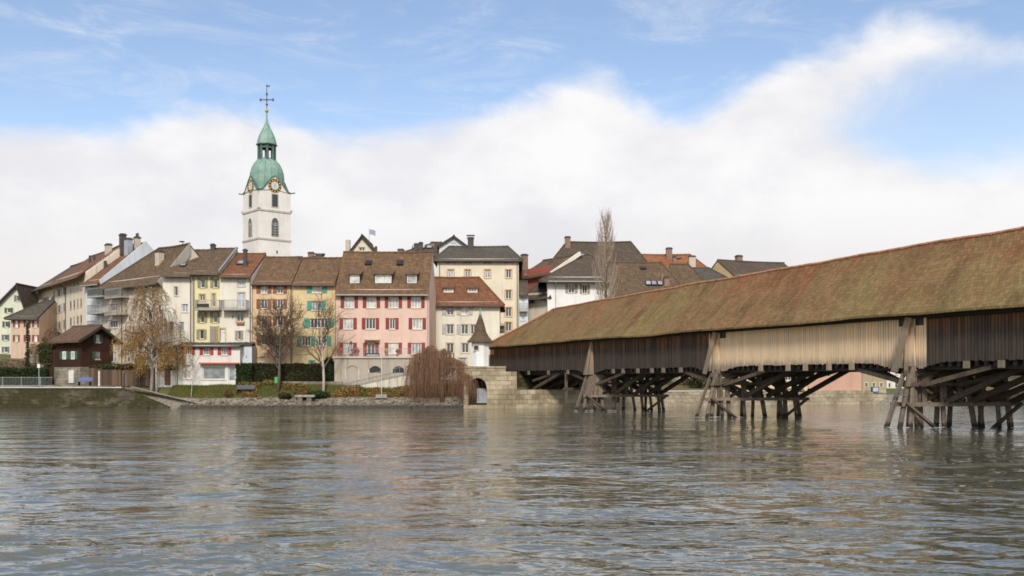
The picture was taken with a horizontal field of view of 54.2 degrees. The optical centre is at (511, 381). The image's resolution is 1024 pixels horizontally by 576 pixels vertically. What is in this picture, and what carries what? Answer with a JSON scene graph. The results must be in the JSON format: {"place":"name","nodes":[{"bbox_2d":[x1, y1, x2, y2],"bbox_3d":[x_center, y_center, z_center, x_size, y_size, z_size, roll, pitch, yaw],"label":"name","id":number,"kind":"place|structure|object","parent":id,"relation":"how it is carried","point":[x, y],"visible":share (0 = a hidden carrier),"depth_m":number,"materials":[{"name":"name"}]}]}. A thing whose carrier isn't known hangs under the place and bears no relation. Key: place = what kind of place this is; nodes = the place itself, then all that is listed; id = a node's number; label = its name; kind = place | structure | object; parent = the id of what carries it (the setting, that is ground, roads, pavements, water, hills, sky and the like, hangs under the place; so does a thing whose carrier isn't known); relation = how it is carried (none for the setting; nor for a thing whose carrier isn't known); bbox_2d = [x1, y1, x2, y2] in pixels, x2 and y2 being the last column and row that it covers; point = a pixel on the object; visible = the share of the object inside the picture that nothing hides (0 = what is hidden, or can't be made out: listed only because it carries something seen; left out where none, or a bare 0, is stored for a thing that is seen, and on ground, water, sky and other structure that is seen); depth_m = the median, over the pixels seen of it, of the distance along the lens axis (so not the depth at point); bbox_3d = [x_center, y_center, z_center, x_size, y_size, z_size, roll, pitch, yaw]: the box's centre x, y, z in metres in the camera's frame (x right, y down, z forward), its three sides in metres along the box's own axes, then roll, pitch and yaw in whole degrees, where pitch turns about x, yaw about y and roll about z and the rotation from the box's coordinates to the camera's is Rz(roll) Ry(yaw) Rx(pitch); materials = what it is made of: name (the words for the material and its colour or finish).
{"place":"outdoors","nodes":[
{"label":"outdoors","id":0,"kind":"place"},
{"bbox_2d":[0,403,1023,575],"bbox_3d":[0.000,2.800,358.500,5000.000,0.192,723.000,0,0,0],"label":"river water","id":1,"kind":"structure","parent":0,"point":[841,490],"depth_m":25.23,"materials":[{"name":"grey liquid"}]},
{"bbox_2d":[489,226,1023,427],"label":"covered bridge","id":2,"kind":"structure","parent":1,"relation":"in","point":[942,320],"depth_m":69.71,"materials":[{"name":"wood"}]},
{"bbox_2d":[0,354,1023,407],"bbox_3d":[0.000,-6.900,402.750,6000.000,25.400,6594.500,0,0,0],"label":"ground","id":3,"kind":"structure","parent":0,"point":[171,402],"depth_m":106.99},
{"bbox_2d":[0,358,36,367],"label":"garden shrubs","id":4,"kind":"object","parent":3,"relation":"on","point":[13,363],"visible":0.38,"depth_m":112.16,"materials":[{"name":"brown plant"}]},
{"bbox_2d":[0,283,37,353],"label":"gable house","id":5,"kind":"structure","parent":3,"relation":"on","point":[16,297],"depth_m":141.00,"materials":[{"name":"white paint"}]},
{"bbox_2d":[0,367,49,384],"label":"clipped hedge","id":6,"kind":"object","parent":3,"relation":"on","point":[20,372],"visible":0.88,"depth_m":110.00,"materials":[{"name":"green plant"}]},
{"bbox_2d":[25,322,29,367],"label":"ivy post","id":7,"kind":"object","parent":3,"relation":"on","point":[27,352],"visible":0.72,"depth_m":112.13,"materials":[{"name":"green plant"}]},
{"bbox_2d":[3,300,56,358],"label":"pink old house","id":8,"kind":"structure","parent":3,"relation":"on","point":[40,317],"depth_m":131.08,"materials":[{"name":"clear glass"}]},
{"bbox_2d":[29,354,48,381],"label":"brown garden wall","id":9,"kind":"structure","parent":3,"relation":"on","point":[33,359],"depth_m":114.00,"materials":[{"name":"stone"}]},
{"bbox_2d":[38,343,54,364],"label":"green bush","id":10,"kind":"object","parent":3,"relation":"on","point":[45,356],"visible":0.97,"depth_m":112.57,"materials":[{"name":"green plant"}]},
{"bbox_2d":[42,328,61,343],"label":"brown bush","id":11,"kind":"object","parent":3,"relation":"on","point":[51,334],"visible":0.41,"depth_m":116.11,"materials":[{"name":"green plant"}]},
{"bbox_2d":[31,261,82,302],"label":"beige house","id":12,"kind":"structure","parent":3,"relation":"on","point":[45,293],"depth_m":142.06,"materials":[{"name":"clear glass"}]},
{"bbox_2d":[0,387,169,407],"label":"quay wall","id":13,"kind":"structure","parent":3,"relation":"on","point":[66,397],"depth_m":105.35,"materials":[{"name":"stone"}]},
{"bbox_2d":[0,377,52,386],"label":"quay railing","id":14,"kind":"object","parent":13,"relation":"on","point":[21,385],"visible":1,"depth_m":105.98,"materials":[{"name":"grey metal"}]},
{"bbox_2d":[49,324,122,386],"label":"wooden chalet","id":15,"kind":"object","parent":3,"relation":"on","point":[77,350],"visible":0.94,"depth_m":111.07,"materials":[{"name":"brown wood"}]},
{"bbox_2d":[46,233,126,333],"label":"tenement house","id":16,"kind":"structure","parent":3,"relation":"on","point":[70,296],"depth_m":128.39,"materials":[{"name":"white paint"}]},
{"bbox_2d":[80,233,153,329],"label":"house","id":17,"kind":"structure","parent":3,"relation":"on","point":[138,249],"depth_m":123.47,"materials":[{"name":"paint"}]},
{"bbox_2d":[88,363,150,368],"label":"green bush","id":18,"kind":"object","parent":3,"relation":"on","point":[111,366],"visible":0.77,"depth_m":110.10,"materials":[{"name":"green plant"}]},
{"bbox_2d":[89,366,154,387],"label":"board fence","id":19,"kind":"object","parent":3,"relation":"on","point":[114,377],"visible":0.78,"depth_m":110.29,"materials":[{"name":"brown wood"}]},
{"bbox_2d":[96,241,199,367],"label":"drab house","id":20,"kind":"structure","parent":3,"relation":"on","point":[149,269],"depth_m":117.52,"materials":[{"name":"brown tile"}]},
{"bbox_2d":[110,283,193,393],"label":"golden birch","id":21,"kind":"object","parent":3,"relation":"on","point":[139,335],"visible":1,"depth_m":106.63,"materials":[{"name":"brown plant"}]},
{"bbox_2d":[157,365,175,386],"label":"white garden shed","id":22,"kind":"structure","parent":3,"relation":"on","point":[169,380],"depth_m":109.55,"materials":[{"name":"paint"}]},
{"bbox_2d":[160,249,209,364],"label":"ivory house","id":23,"kind":"structure","parent":3,"relation":"on","point":[178,283],"depth_m":112.00,"materials":[{"name":"white paint"}]},
{"bbox_2d":[173,342,246,385],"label":"white annexe","id":24,"kind":"structure","parent":3,"relation":"on","point":[215,363],"depth_m":109.20,"materials":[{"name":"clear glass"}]},
{"bbox_2d":[202,367,225,379],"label":"window","id":25,"kind":"structure","parent":24,"relation":"in","point":[209,373],"depth_m":109.35,"materials":[{"name":"grey glass"}]},
{"bbox_2d":[190,243,237,342],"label":"lemon house","id":26,"kind":"structure","parent":3,"relation":"on","point":[210,267],"depth_m":112.15,"materials":[{"name":"yellow paint"}]},
{"bbox_2d":[196,329,206,339],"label":"window","id":27,"kind":"structure","parent":26,"relation":"in","point":[203,332],"depth_m":112.11,"materials":[{"name":"yellow glass"}]},
{"bbox_2d":[197,311,206,322],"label":"window","id":28,"kind":"structure","parent":26,"relation":"in","point":[201,315],"depth_m":112.11,"materials":[{"name":"yellow glass"}]},
{"bbox_2d":[197,277,207,288],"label":"window","id":29,"kind":"structure","parent":26,"relation":"in","point":[204,280],"depth_m":112.11,"materials":[{"name":"yellow glass"}]},
{"bbox_2d":[210,277,219,288],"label":"window","id":30,"kind":"structure","parent":26,"relation":"in","point":[216,279],"depth_m":112.11,"materials":[{"name":"yellow glass"}]},
{"bbox_2d":[210,311,219,322],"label":"window","id":31,"kind":"structure","parent":26,"relation":"in","point":[214,315],"depth_m":112.11,"materials":[{"name":"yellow glass"}]},
{"bbox_2d":[210,326,219,341],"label":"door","id":32,"kind":"structure","parent":26,"relation":"in","point":[213,329],"depth_m":112.16,"materials":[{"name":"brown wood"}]},
{"bbox_2d":[218,249,266,341],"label":"white narrow house","id":33,"kind":"structure","parent":3,"relation":"on","point":[237,275],"depth_m":112.05,"materials":[{"name":"paint"}]},
{"bbox_2d":[218,327,225,341],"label":"door","id":34,"kind":"structure","parent":33,"relation":"in","point":[223,329],"depth_m":112.02,"materials":[{"name":"metal"}]},
{"bbox_2d":[237,291,245,306],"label":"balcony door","id":35,"kind":"structure","parent":33,"relation":"in","point":[241,295],"depth_m":112.19,"materials":[{"name":"glass"}]},
{"bbox_2d":[235,363,253,384],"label":"clipped hedge","id":36,"kind":"object","parent":3,"relation":"on","point":[244,372],"visible":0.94,"depth_m":108.90,"materials":[{"name":"green plant"}]},
{"bbox_2d":[236,385,255,393],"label":"bench","id":37,"kind":"object","parent":3,"relation":"on","point":[246,387],"visible":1,"depth_m":107.65,"materials":[{"name":"stone"}]},
{"bbox_2d":[240,342,255,363],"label":"grey link house","id":38,"kind":"structure","parent":3,"relation":"on","point":[248,352],"depth_m":110.20,"materials":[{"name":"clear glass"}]},
{"bbox_2d":[238,85,294,255],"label":"clock tower","id":39,"kind":"structure","parent":3,"relation":"on","point":[266,211],"depth_m":160.09,"materials":[{"name":"paint"}]},
{"bbox_2d":[271,218,278,236],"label":"lancet window","id":40,"kind":"structure","parent":39,"relation":"in","point":[274,223],"depth_m":159.82,"materials":[{"name":"grey glass"}]},
{"bbox_2d":[251,256,302,365],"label":"apricot house","id":41,"kind":"structure","parent":3,"relation":"on","point":[274,277],"depth_m":112.50,"materials":[{"name":"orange paint"}]},
{"bbox_2d":[256,285,270,293],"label":"window","id":42,"kind":"structure","parent":41,"relation":"in","point":[267,289],"depth_m":112.43,"materials":[{"name":"brown glass"}]},
{"bbox_2d":[256,299,270,308],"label":"window","id":43,"kind":"structure","parent":41,"relation":"in","point":[267,302],"depth_m":112.43,"materials":[{"name":"brown glass"}]},
{"bbox_2d":[273,285,286,293],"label":"window","id":44,"kind":"structure","parent":41,"relation":"in","point":[276,289],"depth_m":112.43,"materials":[{"name":"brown glass"}]},
{"bbox_2d":[247,291,315,391],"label":"bare tree","id":45,"kind":"object","parent":3,"relation":"on","point":[270,338],"visible":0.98,"depth_m":107.98,"materials":[{"name":"brown plant"}]},
{"bbox_2d":[253,362,333,383],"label":"clipped hedge","id":46,"kind":"object","parent":3,"relation":"on","point":[295,371],"visible":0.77,"depth_m":109.87,"materials":[{"name":"green plant"}]},
{"bbox_2d":[295,395,314,404],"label":"stone landing","id":47,"kind":"object","parent":3,"relation":"on","point":[301,399],"visible":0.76,"depth_m":105.90,"materials":[{"name":"grey stone"}]},
{"bbox_2d":[167,383,456,398],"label":"grass","id":48,"kind":"structure","parent":3,"relation":"on","point":[217,389],"depth_m":107.86,"materials":[{"name":"green plant"}]},
{"bbox_2d":[282,381,342,384],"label":"bank wall","id":49,"kind":"structure","parent":3,"relation":"on","point":[326,382],"depth_m":109.00,"materials":[{"name":"stone"}]},
{"bbox_2d":[275,273,354,390],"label":"bare birch","id":50,"kind":"object","parent":3,"relation":"on","point":[327,328],"visible":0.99,"depth_m":106.53,"materials":[{"name":"brown plant"}]},
{"bbox_2d":[292,257,341,363],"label":"yellow house","id":51,"kind":"structure","parent":3,"relation":"on","point":[327,269],"depth_m":112.30,"materials":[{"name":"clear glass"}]},
{"bbox_2d":[297,336,314,346],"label":"window","id":52,"kind":"structure","parent":51,"relation":"in","point":[310,340],"depth_m":112.27,"materials":[{"name":"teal glass"}]},
{"bbox_2d":[307,301,325,310],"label":"window","id":53,"kind":"structure","parent":51,"relation":"in","point":[314,304],"depth_m":112.24,"materials":[{"name":"glass"}]},
{"bbox_2d":[307,286,326,293],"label":"window","id":54,"kind":"structure","parent":51,"relation":"in","point":[310,289],"depth_m":112.24,"materials":[{"name":"white glass"}]},
{"bbox_2d":[304,318,333,328],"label":"window","id":55,"kind":"structure","parent":51,"relation":"in","point":[305,325],"depth_m":112.46,"materials":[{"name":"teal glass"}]},
{"bbox_2d":[306,390,329,398],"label":"evergreen bush","id":56,"kind":"object","parent":3,"relation":"on","point":[318,394],"visible":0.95,"depth_m":106.58,"materials":[{"name":"green plant"}]},
{"bbox_2d":[178,395,463,407],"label":"shore rubble","id":57,"kind":"object","parent":3,"relation":"on","point":[213,403],"visible":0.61,"depth_m":105.90,"materials":[{"name":"grey stone"}]},
{"bbox_2d":[321,356,333,380],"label":"evergreen bush","id":58,"kind":"object","parent":3,"relation":"on","point":[329,371],"visible":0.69,"depth_m":109.49,"materials":[{"name":"green plant"}]},
{"bbox_2d":[235,379,463,398],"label":"undergrowth","id":59,"kind":"object","parent":3,"relation":"on","point":[300,388],"visible":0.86,"depth_m":107.39,"materials":[{"name":"brown plant"}]},
{"bbox_2d":[345,234,376,250],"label":"cream gable house","id":60,"kind":"structure","parent":3,"relation":"on","point":[363,243],"depth_m":135.00,"materials":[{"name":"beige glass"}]},
{"bbox_2d":[333,348,415,384],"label":"stone terrace","id":61,"kind":"structure","parent":3,"relation":"on","point":[346,368],"depth_m":109.20,"materials":[{"name":"paint"}]},
{"bbox_2d":[347,366,357,379],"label":"cellar door","id":62,"kind":"structure","parent":61,"relation":"in","point":[352,371],"depth_m":109.30,"materials":[{"name":"paint"}]},
{"bbox_2d":[342,366,417,387],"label":"ramp wall","id":63,"kind":"structure","parent":3,"relation":"on","point":[394,381],"depth_m":108.30,"materials":[{"name":"paint"}]},
{"bbox_2d":[335,251,435,384],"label":"rose house","id":64,"kind":"structure","parent":3,"relation":"on","point":[388,298],"depth_m":111.15,"materials":[{"name":"pink paint"}]},
{"bbox_2d":[339,318,356,329],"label":"window","id":65,"kind":"structure","parent":64,"relation":"in","point":[342,324],"depth_m":111.15,"materials":[{"name":"white glass"}]},
{"bbox_2d":[339,343,356,354],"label":"window","id":66,"kind":"structure","parent":64,"relation":"in","point":[345,351],"depth_m":111.15,"materials":[{"name":"white glass"}]},
{"bbox_2d":[341,297,357,308],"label":"window","id":67,"kind":"structure","parent":64,"relation":"in","point":[351,302],"depth_m":111.15,"materials":[{"name":"white glass"}]},
{"bbox_2d":[362,318,378,329],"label":"window","id":68,"kind":"structure","parent":64,"relation":"in","point":[370,322],"depth_m":111.15,"materials":[{"name":"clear glass"}]},
{"bbox_2d":[363,342,378,355],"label":"window","id":69,"kind":"structure","parent":64,"relation":"in","point":[368,344],"depth_m":110.96,"materials":[{"name":"grey glass"}]},
{"bbox_2d":[363,297,379,308],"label":"window","id":70,"kind":"structure","parent":64,"relation":"in","point":[372,302],"depth_m":111.15,"materials":[{"name":"white glass"}]},
{"bbox_2d":[386,318,398,329],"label":"window","id":71,"kind":"structure","parent":64,"relation":"in","point":[394,322],"depth_m":110.93,"materials":[{"name":"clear glass"}]},
{"bbox_2d":[385,297,401,308],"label":"window","id":72,"kind":"structure","parent":64,"relation":"in","point":[394,302],"depth_m":111.15,"materials":[{"name":"white glass"}]},
{"bbox_2d":[385,343,401,354],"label":"window","id":73,"kind":"structure","parent":64,"relation":"in","point":[391,345],"depth_m":111.15,"materials":[{"name":"white glass"}]},
{"bbox_2d":[407,297,424,308],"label":"window","id":74,"kind":"structure","parent":64,"relation":"in","point":[412,302],"depth_m":111.15,"materials":[{"name":"white glass"}]},
{"bbox_2d":[408,343,424,354],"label":"window","id":75,"kind":"structure","parent":64,"relation":"in","point":[419,346],"depth_m":111.15,"materials":[{"name":"white glass"}]},
{"bbox_2d":[409,318,425,329],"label":"window","id":76,"kind":"structure","parent":64,"relation":"in","point":[418,323],"depth_m":111.15,"materials":[{"name":"white glass"}]},
{"bbox_2d":[397,241,441,275],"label":"glazed roof house","id":77,"kind":"structure","parent":3,"relation":"on","point":[430,246],"depth_m":151.91,"materials":[{"name":"tile"}]},
{"bbox_2d":[401,345,483,405],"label":"weeping willow","id":78,"kind":"object","parent":3,"relation":"on","point":[426,363],"visible":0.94,"depth_m":105.23,"materials":[{"name":"brown plant"}]},
{"bbox_2d":[436,235,467,252],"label":"pediment house","id":79,"kind":"structure","parent":3,"relation":"on","point":[454,240],"depth_m":150.00,"materials":[{"name":"paint"}]},
{"bbox_2d":[434,276,505,379],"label":"offwhite house","id":80,"kind":"structure","parent":3,"relation":"on","point":[461,302],"depth_m":121.00,"materials":[{"name":"white paint"}]},
{"bbox_2d":[442,307,454,315],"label":"window","id":81,"kind":"structure","parent":80,"relation":"in","point":[448,311],"depth_m":120.98,"materials":[{"name":"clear glass"}]},
{"bbox_2d":[442,323,454,334],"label":"window","id":82,"kind":"structure","parent":80,"relation":"in","point":[447,328],"depth_m":120.98,"materials":[{"name":"clear glass"}]},
{"bbox_2d":[457,323,468,334],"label":"window","id":83,"kind":"structure","parent":80,"relation":"in","point":[462,328],"depth_m":120.98,"materials":[{"name":"clear glass"}]},
{"bbox_2d":[457,307,472,315],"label":"window","id":84,"kind":"structure","parent":80,"relation":"in","point":[462,311],"depth_m":120.95,"materials":[{"name":"white glass"}]},
{"bbox_2d":[460,342,469,353],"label":"window","id":85,"kind":"structure","parent":80,"relation":"in","point":[464,346],"depth_m":121.16,"materials":[{"name":"white glass"}]},
{"bbox_2d":[433,235,522,333],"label":"tall cream house","id":86,"kind":"structure","parent":3,"relation":"on","point":[495,269],"depth_m":133.00,"materials":[{"name":"beige paint"}]},
{"bbox_2d":[519,280,527,326],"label":"steel balcony house","id":87,"kind":"structure","parent":3,"relation":"on","point":[523,301],"depth_m":131.00,"materials":[{"name":"paint"}]},
{"bbox_2d":[464,366,609,407],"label":"bridge abutment","id":88,"kind":"object","parent":3,"relation":"on","point":[499,387],"visible":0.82,"depth_m":106.21,"materials":[{"name":"stone"}]},
{"bbox_2d":[467,309,492,365],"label":"white turret","id":89,"kind":"object","parent":88,"relation":"on","point":[479,340],"visible":0.91,"depth_m":106.58,"materials":[{"name":"paint"}]},
{"bbox_2d":[477,388,486,402],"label":"door","id":90,"kind":"structure","parent":88,"relation":"in","point":[482,398],"depth_m":106.50,"materials":[{"name":"metal"}]},
{"bbox_2d":[528,282,551,321],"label":"beige back house","id":91,"kind":"structure","parent":3,"relation":"on","point":[537,300],"depth_m":135.98,"materials":[{"name":"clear paint"}]},
{"bbox_2d":[519,252,582,289],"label":"red dormer house","id":92,"kind":"structure","parent":3,"relation":"on","point":[535,273],"depth_m":140.98,"materials":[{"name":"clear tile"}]},
{"bbox_2d":[538,253,609,311],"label":"white hipped house","id":93,"kind":"structure","parent":3,"relation":"on","point":[572,282],"depth_m":133.00,"materials":[{"name":"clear paint"}]},
{"bbox_2d":[565,284,577,293],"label":"window","id":94,"kind":"structure","parent":93,"relation":"in","point":[569,289],"depth_m":132.93,"materials":[{"name":"white glass"}]},
{"bbox_2d":[547,236,647,265],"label":"great roof house","id":95,"kind":"structure","parent":3,"relation":"on","point":[626,251],"depth_m":145.68,"materials":[{"name":"tile"}]},
{"bbox_2d":[591,208,619,379],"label":"bare poplar","id":96,"kind":"object","parent":3,"relation":"on","point":[604,254],"visible":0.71,"depth_m":117.36,"materials":[{"name":"brown plant"}]},
{"bbox_2d":[608,261,689,381],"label":"long brown house","id":97,"kind":"structure","parent":3,"relation":"on","point":[635,277],"depth_m":131.64,"materials":[{"name":"tile"}]},
{"bbox_2d":[642,247,706,268],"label":"orange roof house","id":98,"kind":"structure","parent":3,"relation":"on","point":[667,258],"depth_m":156.02,"materials":[{"name":"tile"}]},
{"bbox_2d":[669,263,704,376],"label":"brown step house","id":99,"kind":"structure","parent":3,"relation":"on","point":[684,273],"depth_m":137.51,"materials":[{"name":"tile"}]},
{"bbox_2d":[610,390,792,406],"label":"river wall","id":100,"kind":"structure","parent":3,"relation":"on","point":[684,398],"depth_m":114.37,"materials":[{"name":"stone"}]},
{"bbox_2d":[682,374,722,388],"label":"riverside tree","id":101,"kind":"object","parent":3,"relation":"on","point":[691,380],"visible":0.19,"depth_m":120.25,"materials":[{"name":"green plant"}]},
{"bbox_2d":[692,267,726,377],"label":"slate house","id":102,"kind":"structure","parent":3,"relation":"on","point":[706,273],"depth_m":140.01,"materials":[{"name":"tile"}]},
{"bbox_2d":[712,255,787,276],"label":"yellow gable house","id":103,"kind":"structure","parent":3,"relation":"on","point":[738,266],"depth_m":154.27,"materials":[{"name":"tile"}]},
{"bbox_2d":[808,372,861,389],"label":"salmon house","id":104,"kind":"structure","parent":3,"relation":"on","point":[850,381],"depth_m":122.65,"materials":[{"name":"pink paint"}]},
{"bbox_2d":[798,390,885,404],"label":"stone wall","id":105,"kind":"structure","parent":3,"relation":"on","point":[827,397],"depth_m":122.45,"materials":[{"name":"stone"}]},
{"bbox_2d":[862,373,885,389],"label":"tan house","id":106,"kind":"structure","parent":3,"relation":"on","point":[868,382],"depth_m":123.75,"materials":[{"name":"beige paint"}]},
{"bbox_2d":[886,372,905,387],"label":"white river house","id":107,"kind":"structure","parent":3,"relation":"on","point":[890,384],"depth_m":126.27,"materials":[{"name":"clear paint"}]},
{"bbox_2d":[0,0,1023,298],"label":"sky","id":108,"kind":"structure","parent":0,"point":[791,132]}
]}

